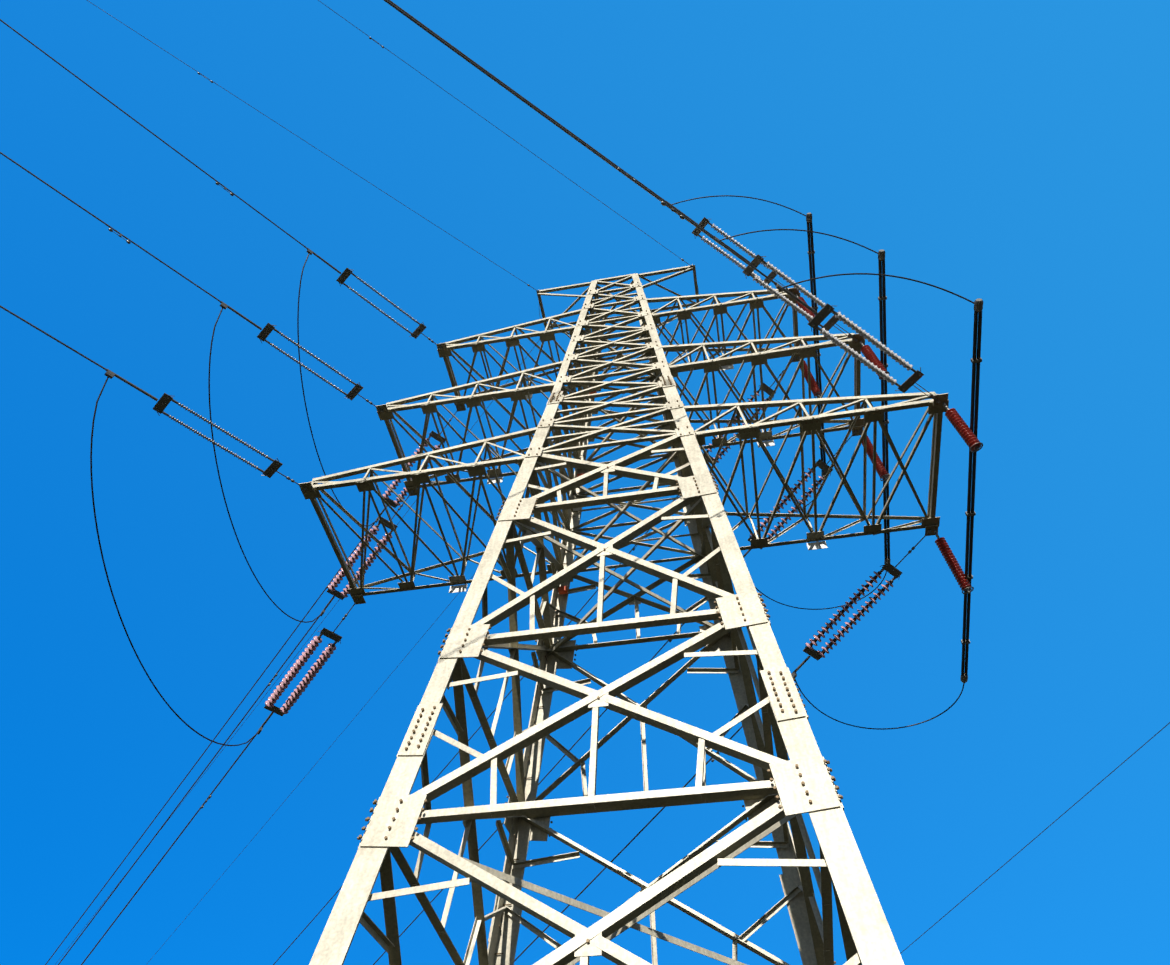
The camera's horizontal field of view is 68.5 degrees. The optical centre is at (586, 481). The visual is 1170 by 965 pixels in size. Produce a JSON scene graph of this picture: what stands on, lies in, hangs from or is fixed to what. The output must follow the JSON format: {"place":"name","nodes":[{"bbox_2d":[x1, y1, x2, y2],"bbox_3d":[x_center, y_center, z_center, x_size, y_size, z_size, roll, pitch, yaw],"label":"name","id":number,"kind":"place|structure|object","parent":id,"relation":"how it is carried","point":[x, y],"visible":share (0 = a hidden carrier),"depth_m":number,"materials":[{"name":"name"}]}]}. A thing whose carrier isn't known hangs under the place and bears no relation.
{"place":"outdoors","nodes":[
{"label":"outdoors","id":0,"kind":"place"},
{"bbox_2d":[0,0,1169,964],"label":"sky","id":1,"kind":"structure","parent":0,"point":[1013,156],"materials":[{"name":"blue"}]},
{"label":"ground","id":2,"kind":"structure","parent":0,"visible":0},
{"bbox_2d":[299,265,948,964],"bbox_3d":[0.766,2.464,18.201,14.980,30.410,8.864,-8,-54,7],"label":"transmission tower","id":3,"kind":"structure","parent":2,"relation":"on","point":[779,793],"depth_m":17.00,"materials":[{"name":"metal"}]},
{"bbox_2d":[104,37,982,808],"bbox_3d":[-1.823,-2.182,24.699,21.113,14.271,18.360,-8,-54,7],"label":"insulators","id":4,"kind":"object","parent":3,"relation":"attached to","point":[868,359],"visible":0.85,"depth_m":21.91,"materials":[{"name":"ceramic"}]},
{"bbox_2d":[0,0,1169,964],"bbox_3d":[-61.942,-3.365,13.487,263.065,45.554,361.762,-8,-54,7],"label":"power lines","id":5,"kind":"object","parent":4,"relation":"attached to","point":[975,405],"depth_m":21.48,"materials":[{"name":"grey metal"}]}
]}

